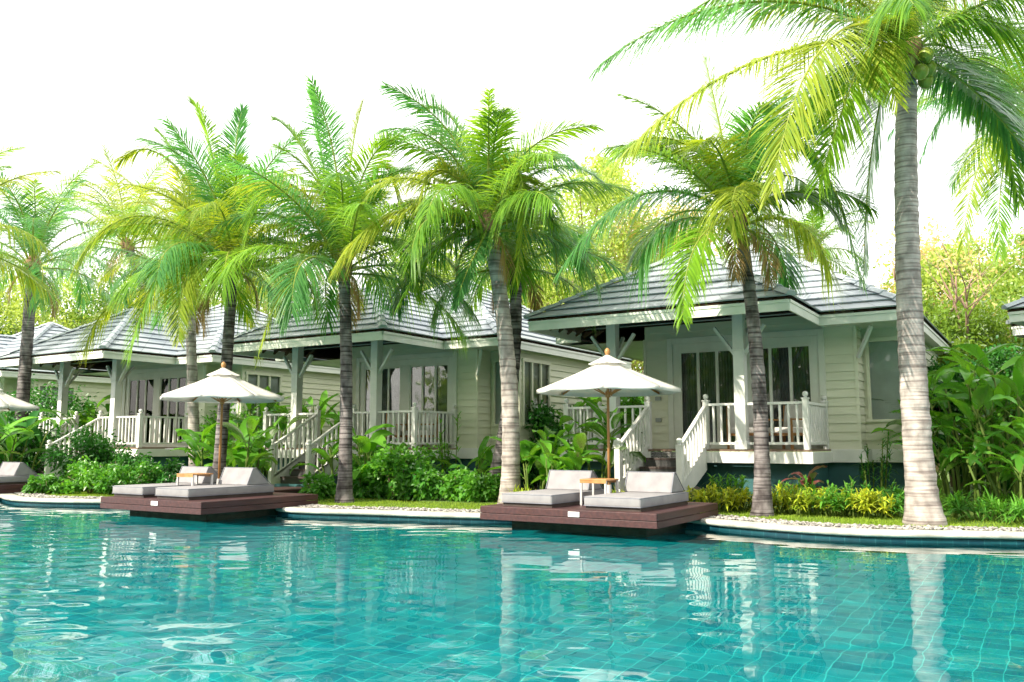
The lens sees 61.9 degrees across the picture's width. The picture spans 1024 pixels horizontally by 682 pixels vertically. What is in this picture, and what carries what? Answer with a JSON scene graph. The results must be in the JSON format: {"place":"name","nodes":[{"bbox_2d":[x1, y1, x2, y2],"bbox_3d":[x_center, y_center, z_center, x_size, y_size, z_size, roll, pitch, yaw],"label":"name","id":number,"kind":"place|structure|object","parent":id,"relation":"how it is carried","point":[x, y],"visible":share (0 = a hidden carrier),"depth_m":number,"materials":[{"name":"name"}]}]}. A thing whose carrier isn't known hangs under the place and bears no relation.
{"place":"outdoors","nodes":[
{"label":"outdoors","id":0,"kind":"place"},
{"bbox_2d":[0,500,1023,681],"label":"pool water","id":1,"kind":"structure","parent":0,"point":[93,594],"depth_m":7.22,"materials":[{"name":"teal liquid"}]},
{"bbox_2d":[100,486,317,519],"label":"wooden platform","id":2,"kind":"structure","parent":1,"relation":"in","point":[234,507],"depth_m":15.57,"materials":[{"name":"red wood"}]},
{"bbox_2d":[113,466,220,497],"bbox_3d":[-6.686,2.758,16.852,0.940,0.540,2.000,-4,-8,32],"label":"sun lounger","id":3,"kind":"object","parent":2,"relation":"on","point":[142,490],"visible":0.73,"depth_m":16.62,"materials":[{"name":"grey fabric"}]},
{"bbox_2d":[155,467,273,499],"bbox_3d":[-5.584,2.675,16.168,0.940,0.540,2.000,-4,-8,32],"label":"sun lounger","id":4,"kind":"object","parent":2,"relation":"on","point":[240,481],"visible":1,"depth_m":16.13,"materials":[{"name":"grey fabric"}]},
{"bbox_2d":[160,362,283,483],"bbox_3d":[-5.851,1.732,17.161,2.308,2.650,2.307,-3,-7,20],"label":"parasol","id":5,"kind":"object","parent":2,"relation":"on","point":[222,385],"visible":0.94,"depth_m":16.89,"materials":[{"name":"fabric"}]},
{"bbox_2d":[0,0,1023,441],"label":"sky","id":6,"kind":"structure","parent":0,"point":[77,76],"materials":[{"name":"white"}]},
{"bbox_2d":[19,451,1023,530],"bbox_3d":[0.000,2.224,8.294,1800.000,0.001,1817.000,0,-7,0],"label":"ground","id":7,"kind":"structure","parent":0,"point":[720,511],"depth_m":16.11,"materials":[{"name":"green plant"}]},
{"bbox_2d":[0,416,52,461],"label":"heliconia plant","id":8,"kind":"object","parent":7,"relation":"on","point":[9,436],"visible":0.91,"depth_m":23.40,"materials":[{"name":"green plant"}]},
{"bbox_2d":[0,145,67,313],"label":"coconut palm","id":9,"kind":"object","parent":7,"relation":"on","point":[31,278],"visible":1,"depth_m":21.12,"materials":[{"name":"green plant"}]},
{"bbox_2d":[0,408,67,469],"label":"heliconia plant","id":10,"kind":"object","parent":7,"relation":"on","point":[40,438],"visible":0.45,"depth_m":24.94,"materials":[{"name":"green plant"}]},
{"bbox_2d":[0,411,68,473],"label":"shrub","id":11,"kind":"object","parent":7,"relation":"on","point":[29,460],"visible":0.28,"depth_m":25.60,"materials":[{"name":"green plant"}]},
{"bbox_2d":[21,471,70,493],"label":"shrub","id":12,"kind":"object","parent":7,"relation":"on","point":[47,484],"visible":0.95,"depth_m":20.40,"materials":[{"name":"green plant"}]},
{"bbox_2d":[0,374,98,459],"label":"shrub","id":13,"kind":"object","parent":7,"relation":"on","point":[76,406],"visible":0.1,"depth_m":29.73,"materials":[{"name":"green plant"}]},
{"bbox_2d":[0,322,110,463],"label":"pool villa","id":14,"kind":"object","parent":7,"relation":"on","point":[94,385],"visible":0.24,"depth_m":33.89,"materials":[{"name":"white paint"}]},
{"bbox_2d":[0,256,133,334],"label":"broadleaf tree","id":15,"kind":"object","parent":7,"relation":"on","point":[16,304],"visible":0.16,"depth_m":40.76,"materials":[{"name":"green plant"}]},
{"bbox_2d":[0,156,141,460],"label":"coconut palm","id":16,"kind":"object","parent":7,"relation":"on","point":[38,227],"visible":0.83,"depth_m":26.09,"materials":[{"name":"green plant"}]},
{"bbox_2d":[39,408,106,449],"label":"heliconia plant","id":17,"kind":"object","parent":7,"relation":"on","point":[83,418],"visible":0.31,"depth_m":27.25,"materials":[{"name":"green plant"}]},
{"bbox_2d":[38,408,125,489],"bbox_3d":[-11.142,2.890,22.564,1.929,2.231,2.186,-4,-8,28],"label":"shrub","id":18,"kind":"object","parent":7,"relation":"on","point":[100,451],"visible":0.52,"depth_m":22.28,"materials":[{"name":"green plant"}]},
{"bbox_2d":[61,455,122,493],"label":"shrub","id":19,"kind":"object","parent":7,"relation":"on","point":[86,473],"visible":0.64,"depth_m":20.43,"materials":[{"name":"green plant"}]},
{"bbox_2d":[25,143,204,308],"bbox_3d":[-14.485,-0.967,32.009,7.390,12.310,7.189,-4,-8,30],"label":"coconut palm","id":20,"kind":"object","parent":7,"relation":"on","point":[120,200],"visible":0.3,"depth_m":32.06,"materials":[{"name":"green plant"}]},
{"bbox_2d":[7,237,222,377],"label":"broadleaf tree","id":21,"kind":"object","parent":7,"relation":"on","point":[97,298],"visible":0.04,"depth_m":40.94,"materials":[{"name":"green plant"}]},
{"bbox_2d":[91,441,154,491],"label":"shrub","id":22,"kind":"object","parent":7,"relation":"on","point":[121,459],"visible":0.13,"depth_m":21.93,"materials":[{"name":"green plant"}]},
{"bbox_2d":[90,459,165,494],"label":"shrub","id":23,"kind":"object","parent":7,"relation":"on","point":[133,475],"visible":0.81,"depth_m":20.25,"materials":[{"name":"green plant"}]},
{"bbox_2d":[122,453,186,477],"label":"shrub","id":24,"kind":"object","parent":7,"relation":"on","point":[174,465],"visible":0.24,"depth_m":21.94,"materials":[{"name":"green plant"}]},
{"bbox_2d":[0,302,339,478],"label":"pool villa","id":25,"kind":"object","parent":7,"relation":"on","point":[144,419],"visible":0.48,"depth_m":27.08,"materials":[{"name":"white paint"}]},
{"bbox_2d":[120,366,186,446],"bbox_3d":[-11.541,2.154,27.689,3.540,2.559,0.105,-4,-8,32],"label":"sliding door","id":26,"kind":"structure","parent":25,"relation":"in","point":[143,389],"depth_m":27.75,"materials":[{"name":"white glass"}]},
{"bbox_2d":[244,371,282,424],"bbox_3d":[-7.951,1.912,27.246,0.149,1.795,1.520,-4,-8,32],"label":"window","id":27,"kind":"structure","parent":25,"relation":"in","point":[255,378],"depth_m":27.35,"materials":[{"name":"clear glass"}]},
{"bbox_2d":[34,145,328,465],"bbox_3d":[-8.481,-0.396,22.398,6.441,8.703,7.667,0,-7,0],"label":"coconut palm","id":28,"kind":"object","parent":7,"relation":"on","point":[247,317],"visible":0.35,"depth_m":22.14,"materials":[{"name":"green plant"}]},
{"bbox_2d":[170,415,236,466],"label":"heliconia plant","id":29,"kind":"object","parent":7,"relation":"on","point":[208,433],"visible":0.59,"depth_m":20.68,"materials":[{"name":"green plant"}]},
{"bbox_2d":[67,93,369,475],"bbox_3d":[-6.608,-1.150,19.832,6.679,9.595,5.717,0,-7,0],"label":"coconut palm","id":30,"kind":"object","parent":7,"relation":"on","point":[215,208],"visible":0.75,"depth_m":19.14,"materials":[{"name":"green plant"}]},
{"bbox_2d":[196,418,277,470],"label":"heliconia plant","id":31,"kind":"object","parent":7,"relation":"on","point":[257,454],"visible":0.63,"depth_m":19.78,"materials":[{"name":"green plant"}]},
{"bbox_2d":[186,402,288,476],"bbox_3d":[-8.442,2.980,26.977,3.614,3.146,3.083,1,-7,-12],"label":"shrub","id":32,"kind":"object","parent":7,"relation":"on","point":[239,424],"visible":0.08,"depth_m":26.33,"materials":[{"name":"green plant"}]},
{"bbox_2d":[215,411,308,475],"bbox_3d":[-6.688,2.767,21.412,2.009,2.056,2.798,-2,-7,13],"label":"heliconia plant","id":33,"kind":"object","parent":7,"relation":"on","point":[282,421],"visible":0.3,"depth_m":21.54,"materials":[{"name":"green plant"}]},
{"bbox_2d":[229,386,320,479],"bbox_3d":[-6.955,2.812,24.957,2.672,2.814,3.135,0,-7,0],"label":"heliconia plant","id":34,"kind":"object","parent":7,"relation":"on","point":[270,406],"visible":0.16,"depth_m":24.96,"materials":[{"name":"green plant"}]},
{"bbox_2d":[272,390,339,447],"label":"heliconia plant","id":35,"kind":"object","parent":7,"relation":"on","point":[324,400],"visible":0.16,"depth_m":27.06,"materials":[{"name":"green plant"}]},
{"bbox_2d":[298,471,337,499],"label":"shrub","id":36,"kind":"object","parent":7,"relation":"on","point":[322,486],"visible":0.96,"depth_m":18.61,"materials":[{"name":"green plant"}]},
{"bbox_2d":[289,439,360,495],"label":"heliconia plant","id":37,"kind":"object","parent":7,"relation":"on","point":[332,452],"visible":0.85,"depth_m":19.80,"materials":[{"name":"green plant"}]},
{"bbox_2d":[209,73,481,502],"bbox_3d":[-3.403,-1.148,17.865,5.775,9.086,6.204,2,-7,-20],"label":"coconut palm","id":38,"kind":"object","parent":7,"relation":"on","point":[338,223],"visible":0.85,"depth_m":17.62,"materials":[{"name":"green plant"}]},
{"bbox_2d":[320,414,398,479],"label":"heliconia plant","id":39,"kind":"object","parent":7,"relation":"on","point":[364,443],"visible":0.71,"depth_m":19.39,"materials":[{"name":"green plant"}]},
{"bbox_2d":[352,466,387,499],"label":"shrub","id":40,"kind":"object","parent":7,"relation":"on","point":[366,489],"visible":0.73,"depth_m":18.84,"materials":[{"name":"green plant"}]},
{"bbox_2d":[359,441,423,500],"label":"shrub","id":41,"kind":"object","parent":7,"relation":"on","point":[390,464],"visible":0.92,"depth_m":18.55,"materials":[{"name":"green plant"}]},
{"bbox_2d":[384,439,438,483],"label":"shrub","id":42,"kind":"object","parent":7,"relation":"on","point":[424,454],"visible":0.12,"depth_m":19.78,"materials":[{"name":"green plant"}]},
{"bbox_2d":[336,224,490,291],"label":"broadleaf tree","id":43,"kind":"object","parent":7,"relation":"on","point":[398,259],"visible":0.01,"depth_m":35.55,"materials":[{"name":"green plant"}]},
{"bbox_2d":[396,451,445,500],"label":"shrub","id":44,"kind":"object","parent":7,"relation":"on","point":[418,479],"visible":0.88,"depth_m":18.38,"materials":[{"name":"green plant"}]},
{"bbox_2d":[221,280,632,489],"bbox_3d":[-2.241,1.210,25.448,8.200,6.702,10.720,-4,-8,32],"label":"pool villa","id":45,"kind":"object","parent":7,"relation":"on","point":[413,374],"visible":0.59,"depth_m":22.63,"materials":[{"name":"white paint"}]},
{"bbox_2d":[355,351,457,447],"bbox_3d":[-2.900,1.655,23.536,3.540,2.559,0.260,-4,-8,32],"label":"sliding door","id":46,"kind":"structure","parent":45,"relation":"in","point":[435,374],"depth_m":23.41,"materials":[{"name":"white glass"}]},
{"bbox_2d":[491,358,500,425],"bbox_3d":[-0.185,1.346,22.528,0.800,1.795,0.149,-4,-8,32],"label":"window","id":47,"kind":"structure","parent":45,"relation":"in","point":[496,398],"depth_m":22.69,"materials":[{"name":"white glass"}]},
{"bbox_2d":[521,358,551,425],"bbox_3d":[0.648,1.406,23.026,0.149,1.795,1.520,-4,-8,32],"label":"window","id":48,"kind":"structure","parent":45,"relation":"in","point":[538,373],"depth_m":22.92,"materials":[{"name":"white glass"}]},
{"bbox_2d":[428,465,471,501],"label":"shrub","id":49,"kind":"object","parent":7,"relation":"on","point":[450,489],"visible":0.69,"depth_m":18.17,"materials":[{"name":"green plant"}]},
{"bbox_2d":[433,412,470,476],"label":"spiky plant","id":50,"kind":"object","parent":7,"relation":"on","point":[441,456],"visible":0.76,"depth_m":20.73,"materials":[{"name":"green plant"}]},
{"bbox_2d":[430,436,494,476],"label":"heliconia plant","id":51,"kind":"object","parent":7,"relation":"on","point":[483,460],"visible":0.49,"depth_m":20.09,"materials":[{"name":"green plant"}]},
{"bbox_2d":[458,468,500,501],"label":"shrub","id":52,"kind":"object","parent":7,"relation":"on","point":[476,486],"visible":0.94,"depth_m":17.83,"materials":[{"name":"green plant"}]},
{"bbox_2d":[326,80,643,503],"bbox_3d":[-0.421,-0.908,16.895,6.069,8.425,6.055,0,-7,0],"label":"coconut palm","id":53,"kind":"object","parent":7,"relation":"on","point":[492,189],"visible":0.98,"depth_m":16.57,"materials":[{"name":"green plant"}]},
{"bbox_2d":[409,167,628,500],"bbox_3d":[0.169,-0.161,18.779,4.992,7.454,4.633,0,-7,0],"label":"coconut palm","id":54,"kind":"object","parent":7,"relation":"on","point":[519,291],"visible":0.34,"depth_m":18.75,"materials":[{"name":"green plant"}]},
{"bbox_2d":[14,492,1023,530],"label":"pebbles","id":55,"kind":"object","parent":7,"relation":"on","point":[806,523],"visible":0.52,"depth_m":13.26,"materials":[{"name":"white gravel"}]},
{"bbox_2d":[486,428,575,489],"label":"heliconia plant","id":56,"kind":"object","parent":7,"relation":"on","point":[527,446],"visible":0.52,"depth_m":17.49,"materials":[{"name":"green plant"}]},
{"bbox_2d":[520,396,563,489],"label":"shrub","id":57,"kind":"object","parent":7,"relation":"on","point":[542,416],"visible":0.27,"depth_m":22.54,"materials":[{"name":"green plant"}]},
{"bbox_2d":[527,432,605,480],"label":"heliconia plant","id":58,"kind":"object","parent":7,"relation":"on","point":[575,460],"visible":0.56,"depth_m":16.34,"materials":[{"name":"green plant"}]},
{"bbox_2d":[535,397,645,488],"bbox_3d":[1.706,2.208,17.490,1.866,2.232,1.866,-4,-8,33],"label":"heliconia plant","id":59,"kind":"object","parent":7,"relation":"on","point":[597,427],"visible":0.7,"depth_m":17.47,"materials":[{"name":"green plant"}]},
{"bbox_2d":[523,143,683,397],"bbox_3d":[2.980,-1.323,33.373,8.474,13.232,8.808,-5,-8,36],"label":"broadleaf tree","id":60,"kind":"object","parent":7,"relation":"on","point":[599,165],"visible":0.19,"depth_m":32.61,"materials":[{"name":"green plant"}]},
{"bbox_2d":[594,195,729,373],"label":"broadleaf tree","id":61,"kind":"object","parent":7,"relation":"on","point":[634,363],"visible":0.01,"depth_m":35.73,"materials":[{"name":"green plant"}]},
{"bbox_2d":[552,48,885,517],"bbox_3d":[3.917,-1.141,15.099,4.911,8.409,5.446,-4,-8,30],"label":"coconut palm","id":62,"kind":"object","parent":7,"relation":"on","point":[735,191],"visible":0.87,"depth_m":14.66,"materials":[{"name":"green plant"}]},
{"bbox_2d":[691,482,747,512],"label":"spiky plant","id":63,"kind":"object","parent":7,"relation":"on","point":[703,495],"visible":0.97,"depth_m":15.12,"materials":[{"name":"yellow plant"}]},
{"bbox_2d":[705,473,751,509],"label":"spiky plant","id":64,"kind":"object","parent":7,"relation":"on","point":[741,484],"visible":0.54,"depth_m":15.80,"materials":[{"name":"green plant"}]},
{"bbox_2d":[523,245,953,505],"bbox_3d":[5.859,0.674,20.980,8.200,6.702,10.720,-4,-8,32],"label":"pool villa","id":65,"kind":"object","parent":7,"relation":"on","point":[835,373],"visible":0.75,"depth_m":18.06,"materials":[{"name":"white paint"}]},
{"bbox_2d":[667,328,826,448],"bbox_3d":[5.201,1.119,19.065,3.540,2.559,0.260,-4,-8,32],"label":"sliding door","id":66,"kind":"structure","parent":65,"relation":"in","point":[794,360],"depth_m":19.27,"materials":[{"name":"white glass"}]},
{"bbox_2d":[768,404,802,448],"bbox_3d":[5.736,1.777,17.707,0.786,0.936,0.660,5,-9,-38],"label":"veranda chair","id":67,"kind":"object","parent":65,"relation":"on","point":[792,423],"visible":0.44,"depth_m":17.75,"materials":[{"name":"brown wood"}]},
{"bbox_2d":[865,336,900,421],"bbox_3d":[7.914,0.810,18.061,0.800,1.795,0.149,-4,-8,32],"label":"window","id":68,"kind":"structure","parent":65,"relation":"in","point":[875,367],"depth_m":18.14,"materials":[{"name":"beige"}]},
{"bbox_2d":[771,483,813,515],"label":"spiky plant","id":69,"kind":"object","parent":7,"relation":"on","point":[788,494],"visible":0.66,"depth_m":14.67,"materials":[{"name":"yellow plant"}]},
{"bbox_2d":[583,0,1023,526],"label":"coconut palm","id":70,"kind":"object","parent":7,"relation":"on","point":[896,55],"visible":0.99,"depth_m":13.01,"materials":[{"name":"green plant"}]},
{"bbox_2d":[786,487,834,515],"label":"spiky plant","id":71,"kind":"object","parent":7,"relation":"on","point":[807,502],"visible":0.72,"depth_m":14.32,"materials":[{"name":"yellow plant"}]},
{"bbox_2d":[761,208,873,283],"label":"coconut palm","id":72,"kind":"object","parent":7,"relation":"on","point":[812,223],"visible":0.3,"depth_m":32.47,"materials":[{"name":"green plant"}]},
{"bbox_2d":[804,481,855,516],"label":"spiky plant","id":73,"kind":"object","parent":7,"relation":"on","point":[834,501],"visible":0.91,"depth_m":14.05,"materials":[{"name":"green plant"}]},
{"bbox_2d":[824,488,882,516],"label":"spiky plant","id":74,"kind":"object","parent":7,"relation":"on","point":[872,495],"visible":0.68,"depth_m":13.93,"materials":[{"name":"yellow plant"}]},
{"bbox_2d":[843,487,899,519],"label":"spiky plant","id":75,"kind":"object","parent":7,"relation":"on","point":[884,508],"visible":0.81,"depth_m":13.82,"materials":[{"name":"yellow plant"}]},
{"bbox_2d":[850,429,898,493],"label":"spiky plant","id":76,"kind":"object","parent":7,"relation":"on","point":[882,471],"visible":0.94,"depth_m":16.54,"materials":[{"name":"green plant"}]},
{"bbox_2d":[871,222,978,472],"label":"broadleaf tree","id":77,"kind":"object","parent":7,"relation":"on","point":[921,252],"visible":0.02,"depth_m":35.63,"materials":[{"name":"green plant"}]},
{"bbox_2d":[861,210,1023,359],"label":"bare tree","id":78,"kind":"object","parent":7,"relation":"on","point":[955,283],"visible":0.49,"depth_m":23.63,"materials":[{"name":"green plant"}]},
{"bbox_2d":[871,362,1018,504],"bbox_3d":[8.860,1.909,17.240,2.905,2.766,2.729,0,-7,0],"label":"banana plant","id":79,"kind":"object","parent":7,"relation":"on","point":[931,380],"visible":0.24,"depth_m":16.76,"materials":[{"name":"green plant"}]},
{"bbox_2d":[873,222,1023,352],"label":"broadleaf tree","id":80,"kind":"object","parent":7,"relation":"on","point":[928,281],"visible":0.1,"depth_m":31.78,"materials":[{"name":"green plant"}]},
{"bbox_2d":[894,413,1006,511],"bbox_3d":[8.110,2.214,15.650,1.661,1.781,1.983,-6,-9,40],"label":"banana plant","id":81,"kind":"object","parent":7,"relation":"on","point":[944,457],"visible":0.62,"depth_m":15.43,"materials":[{"name":"green plant"}]},
{"bbox_2d":[883,0,1023,270],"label":"coconut palm","id":82,"kind":"object","parent":7,"relation":"on","point":[990,170],"visible":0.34,"depth_m":18.59,"materials":[{"name":"green plant"}]},
{"bbox_2d":[885,346,1023,508],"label":"banana plant","id":83,"kind":"object","parent":7,"relation":"on","point":[1001,388],"visible":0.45,"depth_m":15.84,"materials":[{"name":"green plant"}]},
{"bbox_2d":[922,289,1012,486],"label":"broadleaf tree","id":84,"kind":"object","parent":7,"relation":"on","point":[952,332],"visible":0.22,"depth_m":23.93,"materials":[{"name":"green plant"}]},
{"bbox_2d":[928,354,1009,492],"bbox_3d":[10.565,1.983,20.483,2.738,3.391,3.562,0,-7,0],"label":"shrub","id":85,"kind":"object","parent":7,"relation":"on","point":[958,377],"visible":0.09,"depth_m":20.07,"materials":[{"name":"green plant"}]},
{"bbox_2d":[926,343,1023,499],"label":"banana plant","id":86,"kind":"object","parent":7,"relation":"on","point":[977,397],"visible":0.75,"depth_m":15.20,"materials":[{"name":"green plant"}]},
{"bbox_2d":[943,488,1008,521],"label":"spiky plant","id":87,"kind":"object","parent":7,"relation":"on","point":[979,508],"visible":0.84,"depth_m":13.60,"materials":[{"name":"green plant"}]},
{"bbox_2d":[938,285,1023,367],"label":"broadleaf tree","id":88,"kind":"object","parent":7,"relation":"on","point":[1000,304],"visible":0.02,"depth_m":25.28,"materials":[{"name":"green plant"}]},
{"bbox_2d":[944,426,1023,519],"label":"banana plant","id":89,"kind":"object","parent":7,"relation":"on","point":[1007,450],"visible":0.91,"depth_m":14.35,"materials":[{"name":"green plant"}]},
{"bbox_2d":[945,335,1023,485],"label":"shrub","id":90,"kind":"object","parent":7,"relation":"on","point":[1000,358],"visible":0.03,"depth_m":21.24,"materials":[{"name":"green plant"}]},
{"bbox_2d":[962,219,1023,350],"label":"broadleaf tree","id":91,"kind":"object","parent":7,"relation":"on","point":[1015,282],"visible":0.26,"depth_m":29.66,"materials":[{"name":"green plant"}]},
{"bbox_2d":[979,485,1023,524],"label":"spiky plant","id":92,"kind":"object","parent":7,"relation":"on","point":[997,511],"visible":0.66,"depth_m":13.15,"materials":[{"name":"green plant"}]},
{"bbox_2d":[987,394,1023,459],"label":"banana plant","id":93,"kind":"object","parent":7,"relation":"on","point":[1009,430],"visible":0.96,"depth_m":13.87,"materials":[{"name":"green plant"}]},
{"bbox_2d":[1001,296,1023,337],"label":"pool villa","id":94,"kind":"object","parent":7,"relation":"on","point":[1015,311],"visible":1,"depth_m":17.15,"materials":[{"name":"white paint"}]},
{"label":"pool floor","id":95,"kind":"structure","parent":0,"visible":0},
{"bbox_2d":[0,498,1023,543],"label":"pool wall","id":96,"kind":"structure","parent":95,"relation":"on","point":[758,532],"depth_m":13.07,"materials":[{"name":"blue tile"}]},
{"bbox_2d":[0,493,1023,540],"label":"pool coping","id":97,"kind":"object","parent":96,"relation":"on","point":[892,533],"visible":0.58,"depth_m":12.90,"materials":[{"name":"stone"}]},
{"bbox_2d":[0,484,27,493],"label":"wooden platform","id":98,"kind":"structure","parent":97,"relation":"on","point":[11,488],"depth_m":20.74,"materials":[{"name":"red wood"}]},
{"bbox_2d":[0,389,38,410],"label":"parasol","id":99,"kind":"object","parent":98,"relation":"on","point":[8,402],"visible":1,"depth_m":21.76,"materials":[{"name":"fabric"}]},
{"bbox_2d":[0,462,39,484],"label":"sun lounger","id":100,"kind":"object","parent":98,"relation":"on","point":[16,473],"visible":0.84,"depth_m":21.20,"materials":[{"name":"grey fabric"}]},
{"bbox_2d":[480,502,717,534],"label":"wooden platform","id":101,"kind":"structure","parent":97,"relation":"on","point":[579,517],"depth_m":13.05,"materials":[{"name":"red wood"}]},
{"bbox_2d":[501,470,603,507],"bbox_3d":[0.751,2.461,14.380,0.940,0.540,2.000,-4,-8,32],"label":"sun lounger","id":102,"kind":"object","parent":101,"relation":"on","point":[562,489],"visible":0.8,"depth_m":14.05,"materials":[{"name":"grey fabric"}]},
{"bbox_2d":[580,478,618,504],"bbox_3d":[1.431,2.470,13.973,0.480,0.425,0.478,-4,-8,32],"label":"side table","id":103,"kind":"object","parent":101,"relation":"on","point":[593,481],"visible":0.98,"depth_m":13.89,"materials":[{"name":"brown wood"}]},
{"bbox_2d":[537,348,680,493],"bbox_3d":[1.656,1.433,14.670,2.308,2.650,2.308,-4,-8,32],"label":"parasol","id":104,"kind":"object","parent":101,"relation":"on","point":[607,375],"visible":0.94,"depth_m":14.46,"materials":[{"name":"white fabric"}]},
{"bbox_2d":[584,471,688,511],"bbox_3d":[2.014,2.367,13.596,0.940,0.540,2.000,-4,-8,32],"label":"sun lounger","id":105,"kind":"object","parent":101,"relation":"on","point":[647,491],"visible":1,"depth_m":13.61,"materials":[{"name":"grey fabric"}]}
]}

